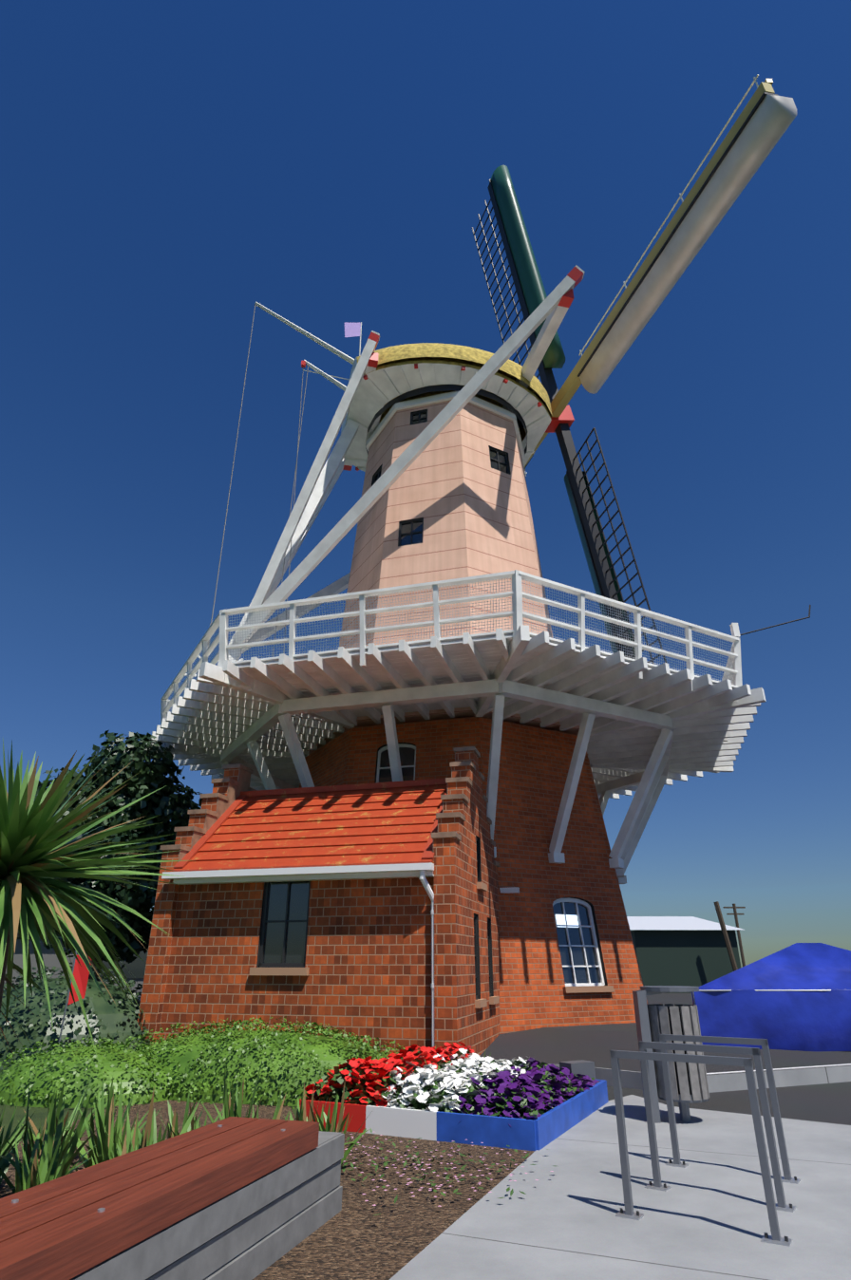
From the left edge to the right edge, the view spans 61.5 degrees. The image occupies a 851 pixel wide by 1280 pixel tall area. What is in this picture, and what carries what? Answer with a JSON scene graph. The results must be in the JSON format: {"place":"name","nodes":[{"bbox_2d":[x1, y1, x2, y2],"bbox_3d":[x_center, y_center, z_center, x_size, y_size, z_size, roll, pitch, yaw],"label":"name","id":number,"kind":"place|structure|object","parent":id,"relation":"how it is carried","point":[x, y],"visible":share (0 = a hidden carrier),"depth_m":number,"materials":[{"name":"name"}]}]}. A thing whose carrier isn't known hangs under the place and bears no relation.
{"place":"outdoors","nodes":[
{"label":"outdoors","id":0,"kind":"place"},
{"bbox_2d":[0,1103,297,1146],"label":"lawn","id":1,"kind":"structure","parent":0,"point":[40,1115],"depth_m":7.16,"materials":[{"name":"green plant"}]},
{"bbox_2d":[0,961,150,1072],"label":"dark shrub","id":2,"kind":"object","parent":1,"relation":"on","point":[110,1019],"visible":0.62,"depth_m":9.84,"materials":[{"name":"green plant"}]},
{"bbox_2d":[33,730,202,981],"bbox_3d":[-6.797,5.098,15.514,4.726,6.312,3.020,1,-24,-2],"label":"dark tree","id":3,"kind":"object","parent":1,"relation":"on","point":[165,804],"visible":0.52,"depth_m":15.31,"materials":[{"name":"green plant"}]},
{"bbox_2d":[0,1016,404,1110],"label":"green hedge","id":4,"kind":"object","parent":1,"relation":"on","point":[179,1066],"visible":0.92,"depth_m":8.01,"materials":[{"name":"green plant"}]},
{"bbox_2d":[159,746,519,1047],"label":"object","id":5,"kind":"object","parent":1,"relation":"on","point":[284,933],"visible":0.52,"depth_m":10.41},
{"bbox_2d":[137,768,239,1045],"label":"stepped gable","id":6,"kind":"structure","parent":5,"relation":"attached to","point":[153,991],"depth_m":10.62,"materials":[{"name":"brick"}]},
{"bbox_2d":[432,751,500,1055],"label":"gable wall","id":7,"kind":"structure","parent":5,"relation":"attached to","point":[461,899],"depth_m":10.27,"materials":[{"name":"brick"}]},
{"bbox_2d":[299,1079,608,1150],"bbox_3d":[0.402,4.707,7.294,2.345,0.210,2.545,-11,-27,23],"label":"flower box","id":8,"kind":"object","parent":1,"relation":"on","point":[543,1130],"visible":0.54,"depth_m":6.21,"materials":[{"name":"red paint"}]},
{"bbox_2d":[301,1041,599,1215],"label":"flowering plants","id":9,"kind":"object","parent":8,"relation":"in","point":[455,1078],"visible":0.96,"depth_m":6.75,"materials":[{"name":"multicoloured plant"}]},
{"bbox_2d":[0,1099,535,1279],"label":"mulch bed","id":10,"kind":"object","parent":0,"point":[354,1238],"depth_m":4.64,"materials":[{"name":"brown soil"}]},
{"bbox_2d":[0,738,186,1072],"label":"cabbage tree","id":11,"kind":"object","parent":10,"relation":"on","point":[34,902],"visible":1,"depth_m":4.08,"materials":[{"name":"green plant"}]},
{"bbox_2d":[0,1116,344,1279],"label":"bench","id":12,"kind":"object","parent":10,"relation":"on","point":[237,1198],"visible":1,"depth_m":3.16,"materials":[{"name":"wood"}]},
{"bbox_2d":[0,1046,490,1193],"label":"strappy plants","id":13,"kind":"object","parent":10,"relation":"on","point":[49,1155],"visible":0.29,"depth_m":4.81,"materials":[{"name":"green plant"}]},
{"bbox_2d":[158,870,433,1054],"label":"brick wall","id":14,"kind":"structure","parent":0,"point":[368,954],"depth_m":9.98,"materials":[{"name":"brown brick"}]},
{"bbox_2d":[172,778,447,871],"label":"annex roof","id":15,"kind":"structure","parent":14,"relation":"on","point":[388,822],"depth_m":11.31,"materials":[{"name":"tile"}]},
{"bbox_2d":[0,0,850,967],"label":"sky","id":16,"kind":"structure","parent":0,"point":[170,169],"materials":[{"name":"blue"}]},
{"bbox_2d":[136,991,850,1092],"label":"road","id":17,"kind":"structure","parent":0,"point":[595,1044],"depth_m":9.87,"materials":[{"name":"grey asphalt"}]},
{"bbox_2d":[298,716,647,1034],"bbox_3d":[0.648,5.744,16.725,8.305,5.900,8.305,13,-28,-27],"label":"brick tower base","id":18,"kind":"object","parent":17,"relation":"on","point":[535,762],"depth_m":13.95,"materials":[{"name":"brown brick"}]},
{"bbox_2d":[307,399,589,761],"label":"windmill tower","id":19,"kind":"structure","parent":18,"relation":"on","point":[461,497],"depth_m":18.27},
{"bbox_2d":[184,264,584,677],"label":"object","id":20,"kind":"object","parent":19,"relation":"on","point":[370,389],"visible":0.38,"depth_m":19.53,"materials":[{"name":"white wood"}]},
{"bbox_2d":[207,303,308,657],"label":"ropes","id":21,"kind":"object","parent":20,"relation":"attached to","point":[303,364],"visible":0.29,"depth_m":19.52,"materials":[{"name":"grey fabric"}]},
{"bbox_2d":[471,74,778,664],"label":"windmill sails","id":22,"kind":"object","parent":20,"relation":"attached to","point":[561,421],"visible":0.5,"depth_m":21.80,"materials":[{"name":"black paint"}]},
{"bbox_2d":[489,94,796,658],"bbox_3d":[4.635,-7.384,23.751,4.694,20.612,20.768,3,-25,-6],"label":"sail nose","id":23,"kind":"object","parent":22,"relation":"attached to","point":[773,117],"visible":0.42,"depth_m":18.08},
{"bbox_2d":[365,390,525,545],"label":"tower windows","id":24,"kind":"structure","parent":19,"relation":"in","point":[410,532],"depth_m":19.94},
{"bbox_2d":[340,342,552,441],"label":"cap trim","id":25,"kind":"structure","parent":19,"relation":"on","point":[456,353],"depth_m":20.28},
{"bbox_2d":[145,569,810,884],"bbox_3d":[0.680,3.270,17.852,14.952,5.256,14.887,1,-24,-2],"label":"wooden gallery","id":26,"kind":"object","parent":18,"relation":"attached to","point":[647,731],"visible":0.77,"depth_m":13.73,"materials":[{"name":"white wood"}]},
{"bbox_2d":[165,577,734,712],"bbox_3d":[0.648,2.322,18.283,14.247,1.060,14.247,1,-24,-2],"label":"railing","id":27,"kind":"object","parent":26,"relation":"on","point":[368,635],"depth_m":12.69,"materials":[{"name":"white wood"}]},
{"bbox_2d":[376,743,614,993],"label":"tower windows","id":28,"kind":"structure","parent":18,"relation":"attached to","point":[579,951],"depth_m":13.38,"materials":[{"name":"white glass"}]},
{"bbox_2d":[547,1063,850,1074],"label":"curb","id":29,"kind":"structure","parent":17,"relation":"on","point":[764,1069],"depth_m":8.99,"materials":[{"name":"concrete"}]},
{"bbox_2d":[691,942,850,1051],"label":"blue canopy","id":30,"kind":"object","parent":17,"relation":"on","point":[796,996],"visible":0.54,"depth_m":10.45,"materials":[{"name":"blue fabric"}]},
{"bbox_2d":[389,1094,850,1279],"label":"concrete pavement","id":31,"kind":"structure","parent":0,"point":[705,1216],"depth_m":4.31,"materials":[{"name":"grey concrete"}]},
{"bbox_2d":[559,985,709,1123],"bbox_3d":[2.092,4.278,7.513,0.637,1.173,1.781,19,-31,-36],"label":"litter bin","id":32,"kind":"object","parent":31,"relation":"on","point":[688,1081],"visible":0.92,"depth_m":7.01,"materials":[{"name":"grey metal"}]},
{"bbox_2d":[609,1034,800,1246],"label":"bike racks","id":33,"kind":"object","parent":31,"relation":"on","point":[644,1056],"visible":1,"depth_m":4.57,"materials":[{"name":"grey metal"}]},
{"bbox_2d":[606,1081,850,1125],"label":"asphalt road","id":34,"kind":"structure","parent":0,"point":[827,1102],"depth_m":7.84,"materials":[{"name":"grey asphalt"}]},
{"bbox_2d":[3,901,745,1046],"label":"background buildings","id":35,"kind":"structure","parent":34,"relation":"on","point":[690,958],"depth_m":27.75,"materials":[{"name":"green"}]}
]}

